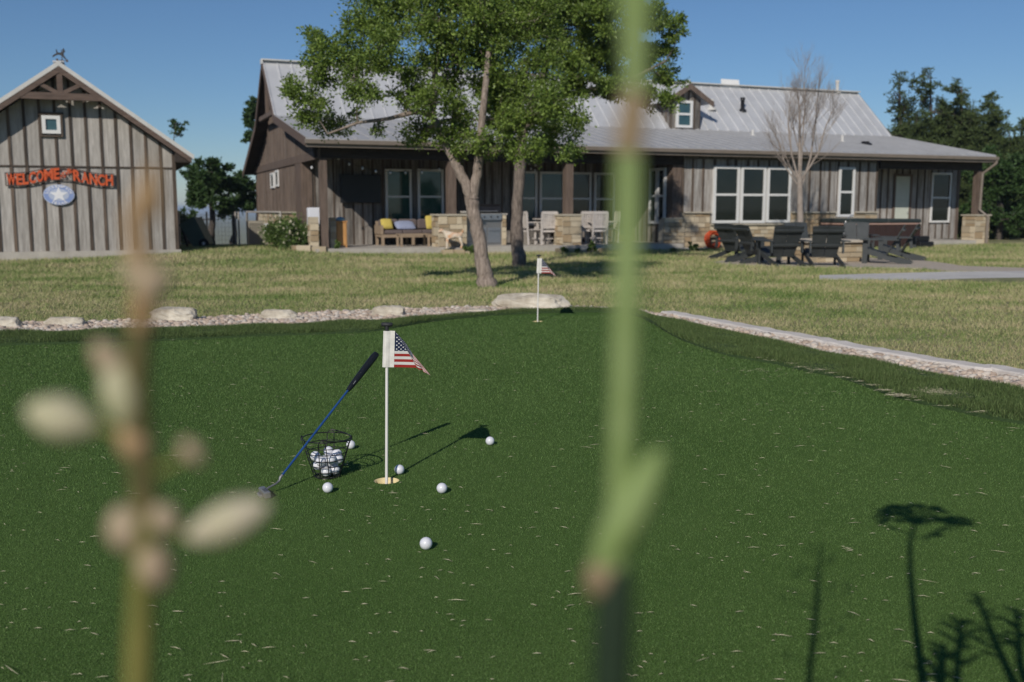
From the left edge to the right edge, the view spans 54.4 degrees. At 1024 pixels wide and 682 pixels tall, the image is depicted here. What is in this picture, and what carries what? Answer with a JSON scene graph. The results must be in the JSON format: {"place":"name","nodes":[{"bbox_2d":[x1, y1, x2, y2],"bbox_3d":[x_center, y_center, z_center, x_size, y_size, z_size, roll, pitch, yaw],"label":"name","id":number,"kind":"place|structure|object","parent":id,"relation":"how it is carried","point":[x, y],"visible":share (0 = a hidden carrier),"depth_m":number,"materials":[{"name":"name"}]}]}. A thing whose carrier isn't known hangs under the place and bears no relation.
{"place":"outdoors","nodes":[
{"label":"outdoors","id":0,"kind":"place"},
{"bbox_2d":[0,313,1023,681],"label":"putting green","id":1,"kind":"object","parent":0,"point":[574,561],"visible":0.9,"depth_m":3.54,"materials":[{"name":"plant"}]},
{"bbox_2d":[257,352,378,498],"bbox_3d":[-0.822,0.334,4.231,0.097,0.505,0.723,5,9,31],"label":"putter","id":2,"kind":"object","parent":1,"relation":"on","point":[264,492],"visible":1,"depth_m":4.27,"materials":[{"name":"metal"}]},
{"bbox_2d":[301,429,351,478],"bbox_3d":[-0.791,0.488,4.256,0.218,0.182,0.217,0,8,0],"label":"ball basket","id":3,"kind":"object","parent":1,"relation":"on","point":[320,476],"visible":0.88,"depth_m":4.23,"materials":[{"name":"black metal"}]},
{"bbox_2d":[322,482,332,492],"bbox_3d":[-0.745,0.593,4.026,0.043,0.043,0.043,-5,14,1],"label":"golf ball","id":4,"kind":"object","parent":1,"relation":"on","point":[327,487],"visible":1,"depth_m":4.01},
{"bbox_2d":[374,477,398,483],"bbox_3d":[-0.531,0.635,4.216,0.107,0.089,0.107,0,8,0],"label":"hole cup","id":5,"kind":"object","parent":1,"relation":"in","point":[390,480],"visible":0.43,"depth_m":4.25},
{"bbox_2d":[381,322,429,483],"bbox_3d":[-0.446,0.301,4.172,0.207,0.761,0.021,1,8,0],"label":"flagstick","id":6,"kind":"object","parent":5,"relation":"in","point":[397,352],"visible":1,"depth_m":4.14,"materials":[{"name":"white metal"}]},
{"bbox_2d":[394,465,403,474],"bbox_3d":[-0.487,0.556,4.305,0.043,0.043,0.043,-27,62,-39],"label":"golf ball","id":7,"kind":"object","parent":1,"relation":"on","point":[399,469],"visible":1,"depth_m":4.29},
{"bbox_2d":[420,537,431,549],"bbox_3d":[-0.290,0.682,3.356,0.043,0.043,0.043,12,36,-27],"label":"golf ball","id":8,"kind":"object","parent":1,"relation":"on","point":[425,543],"visible":1,"depth_m":3.34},
{"bbox_2d":[437,483,446,492],"bbox_3d":[-0.283,0.594,4.019,0.043,0.043,0.043,17,18,6],"label":"golf ball","id":9,"kind":"object","parent":1,"relation":"on","point":[441,487],"visible":1,"depth_m":4.00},
{"bbox_2d":[0,320,1023,681],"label":"straw litter","id":10,"kind":"object","parent":1,"relation":"on","point":[556,544],"visible":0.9,"depth_m":3.07,"materials":[{"name":"plant"}]},
{"bbox_2d":[0,315,1023,681],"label":"turf pile","id":11,"kind":"object","parent":1,"relation":"on","point":[270,351],"visible":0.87,"depth_m":4.07,"materials":[{"name":"plastic"}]},
{"bbox_3d":[0.261,-0.156,10.168,0.107,0.089,0.107,0,8,0],"label":"hole cup","id":12,"kind":"object","parent":1,"relation":"in","visible":0},
{"bbox_2d":[536,255,555,321],"bbox_3d":[0.345,-0.493,10.123,0.207,0.767,0.021,1,8,0],"label":"flagstick","id":13,"kind":"object","parent":12,"relation":"in","point":[542,266],"visible":1,"depth_m":10.09,"materials":[{"name":"white metal"}]},
{"bbox_2d":[0,211,1023,478],"bbox_3d":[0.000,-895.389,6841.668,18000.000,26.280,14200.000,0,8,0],"label":"ground","id":14,"kind":"structure","parent":0,"point":[222,225],"depth_m":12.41,"materials":[{"name":"plant"}]},
{"bbox_2d":[0,60,193,260],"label":"barn","id":15,"kind":"structure","parent":14,"relation":"on","point":[57,114],"depth_m":24.75,"materials":[{"name":"grey wood"}]},
{"bbox_2d":[41,115,60,133],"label":"window","id":16,"kind":"structure","parent":15,"relation":"in","point":[51,124],"depth_m":24.40,"materials":[{"name":"white glass"}]},
{"bbox_2d":[43,185,73,204],"bbox_3d":[-11.220,-3.620,24.645,0.709,0.503,0.034,-3,8,-22],"label":"oval sign","id":17,"kind":"object","parent":15,"relation":"attached to","point":[58,194],"visible":1,"depth_m":24.63,"materials":[{"name":"metal"}]},
{"bbox_2d":[52,48,67,61],"bbox_3d":[-11.192,-7.001,24.652,0.308,0.483,0.252,-6,10,-38],"label":"weather vane","id":18,"kind":"object","parent":15,"relation":"on","point":[61,53],"visible":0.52,"depth_m":24.63,"materials":[{"name":"metal"}]},
{"bbox_2d":[5,167,114,186],"bbox_3d":[-11.163,-4.064,24.614,2.467,0.479,0.039,-3,8,-22],"label":"welcome sign","id":19,"kind":"object","parent":15,"relation":"attached to","point":[47,174],"visible":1,"depth_m":24.55,"materials":[{"name":"metal"}]},
{"bbox_2d":[167,118,189,140],"bbox_3d":[-12.077,-5.660,35.713,0.966,4.616,2.526,-3,8,-23],"label":"broadleaf tree","id":20,"kind":"object","parent":14,"relation":"on","point":[174,124],"visible":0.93,"depth_m":35.62,"materials":[{"name":"green plant"}]},
{"bbox_2d":[180,213,190,244],"bbox_3d":[-12.347,-4.041,36.987,1.119,1.428,2.205,-4,9,-27],"label":"broadleaf tree","id":21,"kind":"object","parent":14,"relation":"on","point":[185,218],"visible":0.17,"depth_m":36.57,"materials":[{"name":"green plant"}]},
{"bbox_2d":[179,216,215,246],"bbox_3d":[-9.743,-3.328,30.830,0.884,1.052,0.800,0,8,0],"label":"dump cart","id":22,"kind":"object","parent":14,"relation":"on","point":[195,231],"visible":0.82,"depth_m":30.50,"materials":[{"name":"black plastic"}]},
{"bbox_2d":[178,212,239,245],"bbox_3d":[-9.979,-3.438,32.833,2.014,1.640,0.060,0,8,0],"label":"wire fence","id":23,"kind":"object","parent":14,"relation":"on","point":[218,235],"visible":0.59,"depth_m":32.79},
{"bbox_2d":[178,155,249,239],"bbox_3d":[-12.007,-5.484,39.423,2.894,3.638,2.832,0,8,0],"label":"broadleaf tree","id":24,"kind":"object","parent":14,"relation":"on","point":[208,183],"visible":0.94,"depth_m":39.11,"materials":[{"name":"green plant"}]},
{"bbox_2d":[216,169,256,244],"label":"broadleaf tree","id":25,"kind":"object","parent":14,"relation":"on","point":[244,201],"visible":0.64,"depth_m":41.70,"materials":[{"name":"green plant"}]},
{"bbox_2d":[240,96,256,220],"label":"broadleaf tree","id":26,"kind":"object","parent":14,"relation":"on","point":[248,118],"visible":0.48,"depth_m":45.54,"materials":[{"name":"green plant"}]},
{"bbox_2d":[248,221,264,244],"bbox_3d":[-8.474,-3.539,32.890,0.514,0.866,0.514,-3,8,-22],"label":"air conditioner","id":27,"kind":"object","parent":14,"relation":"on","point":[254,234],"visible":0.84,"depth_m":32.65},
{"bbox_2d":[246,211,281,243],"bbox_3d":[-7.620,-3.381,30.571,0.070,1.224,2.126,-7,10,-43],"label":"pipe rail","id":28,"kind":"object","parent":14,"relation":"on","point":[247,231],"visible":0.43,"depth_m":31.06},
{"bbox_2d":[258,212,319,248],"bbox_3d":[-6.168,-3.073,27.918,1.987,1.098,1.598,0,8,0],"label":"garden shrub","id":29,"kind":"object","parent":14,"relation":"on","point":[284,233],"visible":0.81,"depth_m":27.83,"materials":[{"name":"green plant"}]},
{"bbox_2d":[290,245,327,252],"bbox_3d":[-6.489,-2.756,29.258,0.831,0.290,5.271,-4,8,-25],"label":"stone edging","id":30,"kind":"object","parent":14,"relation":"on","point":[307,248],"visible":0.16,"depth_m":27.13,"materials":[{"name":"stone"}]},
{"bbox_2d":[276,0,596,287],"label":"oak tree","id":31,"kind":"object","parent":14,"relation":"on","point":[492,27],"visible":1,"depth_m":14.50,"materials":[{"name":"green plant"}]},
{"bbox_2d":[441,249,469,254],"bbox_3d":[-1.506,-2.487,28.202,0.994,0.211,0.160,-2,8,-18],"label":"stone edging","id":32,"kind":"object","parent":14,"relation":"on","point":[449,251],"visible":0.48,"depth_m":28.09,"materials":[{"name":"stone"}]},
{"bbox_2d":[438,228,463,248],"bbox_3d":[-1.724,-2.893,28.138,0.723,0.576,0.204,-1,8,-10],"label":"dog","id":33,"kind":"object","parent":32,"relation":"on","point":[448,235],"visible":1,"depth_m":28.06},
{"bbox_2d":[462,245,473,253],"bbox_3d":[-1.205,-2.596,28.175,0.448,0.366,0.230,2,8,12],"label":"garden plant","id":34,"kind":"object","parent":14,"relation":"on","point":[470,248],"visible":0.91,"depth_m":28.14,"materials":[{"name":"green plant"}]},
{"bbox_2d":[0,305,1023,424],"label":"fringe base","id":35,"kind":"object","parent":14,"relation":"on","point":[955,409],"visible":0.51,"depth_m":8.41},
{"bbox_2d":[716,357,987,412],"bbox_3d":[2.318,0.240,6.584,1.989,0.007,1.408,7,10,43],"label":"clipping pile","id":36,"kind":"object","parent":35,"relation":"on","point":[889,389],"visible":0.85,"depth_m":6.10,"materials":[{"name":"plant"}]},
{"bbox_2d":[555,248,608,252],"bbox_3d":[2.065,-2.625,29.271,1.592,0.208,0.160,-1,8,-6],"label":"stone edging","id":37,"kind":"object","parent":14,"relation":"on","point":[583,250],"visible":0.31,"depth_m":29.19,"materials":[{"name":"stone"}]},
{"bbox_2d":[475,0,690,265],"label":"oak tree","id":38,"kind":"object","parent":14,"relation":"on","point":[595,57],"visible":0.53,"depth_m":21.40,"materials":[{"name":"green plant"}]},
{"bbox_2d":[587,240,597,252],"bbox_3d":[2.340,-2.729,28.900,0.368,0.437,0.269,0,8,0],"label":"garden plant","id":39,"kind":"object","parent":14,"relation":"on","point":[591,246],"visible":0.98,"depth_m":28.88,"materials":[{"name":"green plant"}]},
{"bbox_2d":[242,58,998,253],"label":"ranch house","id":40,"kind":"structure","parent":14,"relation":"on","point":[709,160],"depth_m":32.70,"materials":[{"name":"wood"}]},
{"bbox_2d":[270,173,274,187],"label":"window","id":41,"kind":"structure","parent":40,"relation":"in","point":[272,178],"depth_m":34.53,"materials":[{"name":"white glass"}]},
{"bbox_2d":[274,170,278,186],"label":"window","id":42,"kind":"structure","parent":40,"relation":"in","point":[276,173],"depth_m":33.65,"materials":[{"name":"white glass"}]},
{"bbox_2d":[307,208,319,225],"bbox_3d":[-5.530,-3.171,27.870,0.360,1.120,0.300,-3,8,-22],"label":"white drink cooler","id":43,"kind":"object","parent":40,"relation":"on","point":[312,212],"visible":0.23,"depth_m":27.72,"materials":[{"name":"plastic"}]},
{"bbox_2d":[336,221,347,246],"bbox_3d":[-4.888,-3.049,28.382,0.340,0.743,0.360,-3,8,-22],"label":"wooden cabinet","id":44,"kind":"object","parent":40,"relation":"on","point":[341,231],"visible":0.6,"depth_m":28.22,"materials":[{"name":"orange wood"}]},
{"bbox_2d":[340,174,380,202],"bbox_3d":[-4.595,-4.599,30.101,1.232,0.843,0.201,-3,8,-22],"label":"television","id":45,"kind":"object","parent":40,"relation":"attached to","point":[360,188],"visible":1,"depth_m":30.00,"materials":[{"name":"black plastic"}]},
{"bbox_2d":[311,159,443,173],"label":"string lights","id":46,"kind":"object","parent":40,"relation":"hanging from","point":[362,168],"visible":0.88,"depth_m":28.27,"materials":[{"name":"black plastic"}]},
{"bbox_2d":[385,169,411,219],"bbox_3d":[-3.498,-4.447,30.670,0.832,1.673,0.105,-3,8,-22],"label":"window","id":47,"kind":"structure","parent":40,"relation":"in","point":[398,185],"depth_m":30.65,"materials":[{"name":"glass"}]},
{"bbox_2d":[374,219,432,245],"bbox_3d":[-3.098,-3.295,30.091,1.982,0.780,0.790,-3,8,-22],"label":"outdoor sofa","id":48,"kind":"object","parent":40,"relation":"on","point":[382,233],"visible":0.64,"depth_m":29.90,"materials":[{"name":"brown wood"}]},
{"bbox_2d":[380,219,392,228],"bbox_3d":[-3.753,-3.512,29.822,0.360,0.360,0.160,-3,-27,-22],"label":"throw pillow","id":49,"kind":"object","parent":48,"relation":"on","point":[387,223],"visible":0.96,"depth_m":29.75,"materials":[{"name":"yellow fabric"}]},
{"bbox_2d":[394,221,415,229],"bbox_3d":[-3.221,-3.482,29.978,0.620,0.200,0.420,-3,36,-22],"label":"throw pillow","id":50,"kind":"object","parent":48,"relation":"on","point":[404,225],"visible":1,"depth_m":29.86,"materials":[{"name":"white fabric"}]},
{"bbox_2d":[425,215,432,228],"bbox_3d":[-2.425,-3.622,30.349,0.440,0.440,0.160,-3,-12,-22],"label":"throw pillow","id":51,"kind":"object","parent":48,"relation":"on","point":[428,221],"visible":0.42,"depth_m":30.24,"materials":[{"name":"yellow fabric"}]},
{"bbox_2d":[396,233,429,246],"bbox_3d":[-2.886,-2.950,29.049,0.900,0.370,0.492,-3,8,-22],"label":"coffee table","id":52,"kind":"object","parent":40,"relation":"on","point":[402,234],"visible":1,"depth_m":29.04,"materials":[{"name":"brown wood"}]},
{"bbox_2d":[417,169,443,218],"bbox_3d":[-2.541,-4.502,31.053,0.836,1.694,0.105,-3,8,-22],"label":"window","id":53,"kind":"structure","parent":40,"relation":"in","point":[430,184],"depth_m":31.02,"materials":[{"name":"glass"}]},
{"bbox_2d":[456,211,507,245],"bbox_3d":[-0.951,-3.381,29.823,1.617,1.021,1.130,-3,8,-22],"label":"outdoor kitchen","id":54,"kind":"object","parent":40,"relation":"on","point":[495,231],"visible":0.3,"depth_m":29.86,"materials":[{"name":"metal"}]},
{"bbox_2d":[479,204,501,219],"bbox_3d":[-0.833,-3.880,29.919,0.907,0.470,0.680,-3,8,-22],"label":"gas grill","id":55,"kind":"object","parent":54,"relation":"in","point":[489,208],"visible":0.68,"depth_m":29.74,"materials":[{"name":"metal"}]},
{"bbox_2d":[487,228,499,242],"bbox_3d":[-0.536,-3.174,29.866,0.407,0.440,0.068,-3,8,-22],"label":"cabinet door","id":56,"kind":"structure","parent":54,"relation":"in","point":[493,234],"depth_m":29.87,"materials":[{"name":"metal"}]},
{"bbox_2d":[513,171,536,224],"bbox_3d":[0.420,-4.625,32.242,0.829,1.726,0.105,-3,8,-22],"label":"window","id":57,"kind":"structure","parent":40,"relation":"in","point":[530,187],"depth_m":32.28,"materials":[{"name":"grey glass"}]},
{"bbox_2d":[522,211,543,244],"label":"patio chair","id":58,"kind":"object","parent":40,"relation":"on","point":[525,220],"visible":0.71,"depth_m":30.49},
{"bbox_2d":[534,211,557,244],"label":"patio chair","id":59,"kind":"object","parent":40,"relation":"on","point":[545,225],"visible":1,"depth_m":30.24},
{"bbox_2d":[539,171,562,224],"bbox_3d":[1.300,-4.667,32.596,0.884,1.729,0.105,-3,8,-22],"label":"window","id":60,"kind":"structure","parent":40,"relation":"in","point":[550,183],"depth_m":32.55,"materials":[{"name":"grey glass"}]},
{"bbox_2d":[533,218,600,243],"bbox_3d":[1.749,-3.495,31.578,2.000,0.785,0.903,-3,8,-22],"label":"dining table","id":61,"kind":"object","parent":40,"relation":"on","point":[546,233],"visible":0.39,"depth_m":31.51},
{"bbox_2d":[573,172,591,224],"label":"window","id":62,"kind":"structure","parent":40,"relation":"in","point":[582,181],"depth_m":32.96,"materials":[{"name":"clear glass"}]},
{"bbox_2d":[581,211,596,243],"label":"patio chair","id":63,"kind":"object","parent":40,"relation":"on","point":[584,224],"visible":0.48,"depth_m":31.10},
{"bbox_2d":[584,211,608,243],"bbox_3d":[2.646,-3.552,31.154,0.580,1.012,0.615,-3,8,-22],"label":"patio chair","id":64,"kind":"object","parent":40,"relation":"on","point":[596,222],"visible":0.98,"depth_m":30.91,"materials":[{"name":"wood"}]},
{"bbox_2d":[593,173,614,224],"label":"window","id":65,"kind":"structure","parent":40,"relation":"in","point":[603,183],"depth_m":33.28,"materials":[{"name":"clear glass"}]},
{"bbox_2d":[648,168,656,223],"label":"window","id":66,"kind":"structure","parent":40,"relation":"in","point":[653,171],"depth_m":32.48,"materials":[{"name":"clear glass"}]},
{"bbox_2d":[656,167,666,223],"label":"window","id":67,"kind":"structure","parent":40,"relation":"in","point":[661,187],"depth_m":31.96,"materials":[{"name":"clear glass"}]},
{"bbox_2d":[675,100,692,127],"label":"window","id":68,"kind":"structure","parent":40,"relation":"in","point":[684,119],"depth_m":36.63,"materials":[{"name":"white glass"}]},
{"bbox_2d":[711,166,739,222],"bbox_3d":[6.908,-4.727,32.152,0.979,1.819,0.105,-3,8,-22],"label":"window","id":69,"kind":"structure","parent":40,"relation":"in","point":[726,179],"depth_m":32.13,"materials":[{"name":"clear glass"}]},
{"bbox_2d":[739,166,766,222],"bbox_3d":[7.864,-4.775,32.537,0.962,1.824,0.105,-3,8,-22],"label":"window","id":70,"kind":"structure","parent":40,"relation":"in","point":[752,199],"depth_m":32.52,"materials":[{"name":"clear glass"}]},
{"bbox_2d":[765,167,791,222],"bbox_3d":[8.803,-4.830,32.912,0.943,1.811,0.105,-3,8,-22],"label":"window","id":71,"kind":"structure","parent":40,"relation":"in","point":[778,180],"depth_m":32.90,"materials":[{"name":"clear glass"}]},
{"bbox_2d":[836,167,855,216],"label":"window","id":72,"kind":"structure","parent":40,"relation":"in","point":[846,175],"depth_m":33.91,"materials":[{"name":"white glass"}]},
{"bbox_2d":[894,176,909,218],"bbox_3d":[14.467,-4.941,36.920,0.657,2.302,0.100,-3,8,-22],"label":"door","id":73,"kind":"structure","parent":40,"relation":"in","point":[902,182],"depth_m":36.88,"materials":[{"name":"metal"}]},
{"bbox_2d":[929,173,951,222],"bbox_3d":[16.166,-5.409,37.576,0.959,1.857,0.105,-3,8,-22],"label":"window","id":74,"kind":"structure","parent":40,"relation":"in","point":[941,183],"depth_m":37.57,"materials":[{"name":"clear glass"}]},
{"bbox_2d":[688,241,699,251],"bbox_3d":[5.390,-2.777,29.486,0.397,0.384,0.314,0,8,0],"label":"garden plant","id":75,"kind":"object","parent":14,"relation":"on","point":[691,246],"visible":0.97,"depth_m":29.49,"materials":[{"name":"green plant"}]},
{"bbox_2d":[704,231,720,249],"bbox_3d":[6.366,-3.205,31.618,0.592,0.603,0.353,-4,9,-30],"label":"garden hose","id":76,"kind":"object","parent":14,"relation":"on","point":[708,238],"visible":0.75,"depth_m":31.50,"materials":[{"name":"orange plastic"}]},
{"bbox_2d":[784,222,811,238],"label":"adirondack chair","id":77,"kind":"object","parent":14,"relation":"on","point":[805,234],"visible":0.09,"depth_m":27.40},
{"bbox_2d":[759,42,851,221],"bbox_3d":[8.169,-5.471,28.170,2.142,6.057,2.183,-7,10,-43],"label":"bare tree","id":78,"kind":"object","parent":14,"relation":"on","point":[800,178],"visible":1,"depth_m":28.12,"materials":[{"name":"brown plant"}]},
{"bbox_2d":[661,311,1023,375],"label":"garden kerb","id":79,"kind":"structure","parent":14,"relation":"on","point":[967,365],"depth_m":8.05,"materials":[{"name":"concrete"}]},
{"bbox_2d":[842,222,879,247],"bbox_3d":[9.422,-2.795,27.158,1.015,0.898,1.140,2,8,12],"label":"adirondack chair","id":80,"kind":"object","parent":14,"relation":"on","point":[862,230],"visible":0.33,"depth_m":27.34,"materials":[{"name":"wood"}]},
{"bbox_2d":[820,215,920,246],"bbox_3d":[11.949,-3.682,33.305,3.061,1.081,1.500,-3,8,-22],"label":"hot tub","id":81,"kind":"object","parent":14,"relation":"on","point":[885,227],"visible":0.51,"depth_m":32.74,"materials":[{"name":"brown metal"}]},
{"bbox_2d":[884,70,921,137],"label":"juniper tree","id":82,"kind":"object","parent":14,"relation":"on","point":[902,128],"visible":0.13,"depth_m":48.43,"materials":[{"name":"green plant"}]},
{"bbox_2d":[912,236,933,247],"bbox_3d":[13.631,-3.290,33.009,0.600,0.380,0.380,-3,8,-22],"label":"tub step","id":83,"kind":"object","parent":14,"relation":"on","point":[923,241],"visible":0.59,"depth_m":32.92,"materials":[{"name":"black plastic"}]},
{"bbox_2d":[905,67,964,144],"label":"juniper tree","id":84,"kind":"object","parent":14,"relation":"on","point":[930,128],"visible":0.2,"depth_m":47.03,"materials":[{"name":"green plant"}]},
{"bbox_2d":[928,77,996,203],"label":"juniper tree","id":85,"kind":"object","parent":14,"relation":"on","point":[969,114],"visible":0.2,"depth_m":46.30,"materials":[{"name":"green plant"}]},
{"bbox_2d":[957,90,1016,236],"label":"juniper tree","id":86,"kind":"object","parent":14,"relation":"on","point":[989,131],"visible":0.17,"depth_m":45.16,"materials":[{"name":"green plant"}]},
{"bbox_2d":[959,143,1023,239],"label":"broadleaf tree","id":87,"kind":"object","parent":14,"relation":"on","point":[1008,174],"visible":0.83,"depth_m":40.86,"materials":[{"name":"green plant"}]},
{"bbox_2d":[986,117,1023,237],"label":"juniper tree","id":88,"kind":"object","parent":14,"relation":"on","point":[1008,145],"visible":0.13,"depth_m":44.11,"materials":[{"name":"green plant"}]},
{"bbox_2d":[988,208,1023,239],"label":"broadleaf tree","id":89,"kind":"object","parent":14,"relation":"on","point":[1005,232],"visible":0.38,"depth_m":41.90,"materials":[{"name":"green plant"}]},
{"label":"gravel bed","id":90,"kind":"structure","parent":14,"relation":"on","visible":0},
{"bbox_2d":[154,306,197,320],"bbox_3d":[-3.471,-0.248,10.235,0.490,0.200,0.300,1,8,6],"label":"boulder","id":91,"kind":"object","parent":90,"relation":"on","point":[168,313],"visible":0.59,"depth_m":10.11,"materials":[{"name":"stone"}]},
{"bbox_2d":[371,305,405,316],"bbox_3d":[-1.325,-0.298,10.689,0.366,0.165,0.229,-1,8,-4],"label":"boulder","id":92,"kind":"object","parent":90,"relation":"on","point":[385,310],"visible":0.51,"depth_m":10.59,"materials":[{"name":"stone"}]},
{"bbox_2d":[0,305,1023,388],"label":"river gravel","id":93,"kind":"structure","parent":90,"relation":"on","point":[365,314],"depth_m":9.75,"materials":[{"name":"gravel"}]},
{"bbox_2d":[0,316,22,327],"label":"boulder","id":94,"kind":"object","parent":93,"relation":"on","point":[7,321],"visible":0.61,"depth_m":9.57,"materials":[{"name":"stone"}]},
{"bbox_2d":[44,317,85,324],"bbox_3d":[-4.401,-0.174,9.808,0.396,0.129,0.169,0,8,-4],"label":"boulder","id":95,"kind":"object","parent":93,"relation":"on","point":[64,320],"visible":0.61,"depth_m":9.74,"materials":[{"name":"stone"}]},
{"bbox_2d":[259,309,297,318],"bbox_3d":[-2.434,-0.256,10.385,0.403,0.149,0.181,0,8,3],"label":"boulder","id":96,"kind":"object","parent":93,"relation":"on","point":[274,313],"visible":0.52,"depth_m":10.31,"materials":[{"name":"stone"}]},
{"bbox_2d":[492,293,569,308],"bbox_3d":[0.222,-0.437,11.517,0.913,0.243,0.333,1,8,6],"label":"boulder","id":97,"kind":"object","parent":93,"relation":"on","point":[512,300],"visible":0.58,"depth_m":11.40,"materials":[{"name":"stone"}]},
{"bbox_2d":[0,0,1023,210],"label":"sky","id":98,"kind":"structure","parent":0,"point":[197,62],"materials":[{"name":"blue"}]},
{"bbox_2d":[715,257,1023,271],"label":"gravel patio","id":99,"kind":"structure","parent":0,"point":[876,263],"depth_m":22.22,"materials":[{"name":"gravel"}]},
{"bbox_2d":[707,223,764,258],"bbox_3d":[5.579,-2.516,25.057,1.140,0.898,1.014,-5,9,-32],"label":"adirondack chair","id":100,"kind":"object","parent":99,"relation":"on","point":[726,233],"visible":0.62,"depth_m":24.99,"materials":[{"name":"wood"}]},
{"bbox_2d":[724,224,780,263],"bbox_3d":[5.673,-2.296,23.403,1.140,0.898,1.015,-2,8,-18],"label":"adirondack chair","id":101,"kind":"object","parent":99,"relation":"on","point":[744,234],"visible":0.59,"depth_m":23.36,"materials":[{"name":"wood"}]},
{"bbox_2d":[751,225,806,266],"bbox_3d":[6.035,-2.137,22.211,1.015,0.898,1.140,-1,8,-8],"label":"adirondack chair","id":102,"kind":"object","parent":99,"relation":"on","point":[779,247],"visible":0.93,"depth_m":22.02,"materials":[{"name":"wood"}]},
{"bbox_2d":[782,238,862,261],"bbox_3d":[7.553,-2.220,24.270,1.480,0.520,1.480,-3,8,-22],"label":"fire pit","id":103,"kind":"object","parent":99,"relation":"on","point":[852,250],"visible":0.47,"depth_m":23.79,"materials":[{"name":"stone"}]},
{"bbox_2d":[801,225,850,266],"bbox_3d":[6.905,-2.112,22.018,1.015,0.898,1.140,1,8,4],"label":"adirondack chair","id":104,"kind":"object","parent":99,"relation":"on","point":[820,245],"visible":0.94,"depth_m":21.81,"materials":[{"name":"wood"}]},
{"bbox_2d":[860,225,912,263],"bbox_3d":[8.745,-2.265,23.171,1.140,0.898,1.015,3,8,24],"label":"adirondack chair","id":105,"kind":"object","parent":99,"relation":"on","point":[867,251],"visible":1,"depth_m":23.01,"materials":[{"name":"wood"}]},
{"bbox_2d":[876,223,926,260],"bbox_3d":[9.737,-2.483,24.810,1.140,0.898,1.015,4,9,28],"label":"adirondack chair","id":106,"kind":"object","parent":99,"relation":"on","point":[883,246],"visible":0.88,"depth_m":24.65,"materials":[{"name":"wood"}]},
{"bbox_2d":[819,271,1023,280],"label":"concrete path","id":107,"kind":"structure","parent":0,"point":[957,275],"depth_m":18.70,"materials":[{"name":"concrete"}]},
{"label":"planting bed","id":108,"kind":"structure","parent":0,"visible":0},
{"bbox_2d":[25,160,270,681],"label":"seed stalk","id":109,"kind":"object","parent":108,"relation":"on","point":[139,524],"visible":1,"depth_m":0.31,"materials":[{"name":"plant"}]},
{"bbox_2d":[584,0,665,681],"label":"green stalk","id":110,"kind":"object","parent":108,"relation":"on","point":[632,493],"visible":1,"depth_m":0.31,"materials":[{"name":"plant"}]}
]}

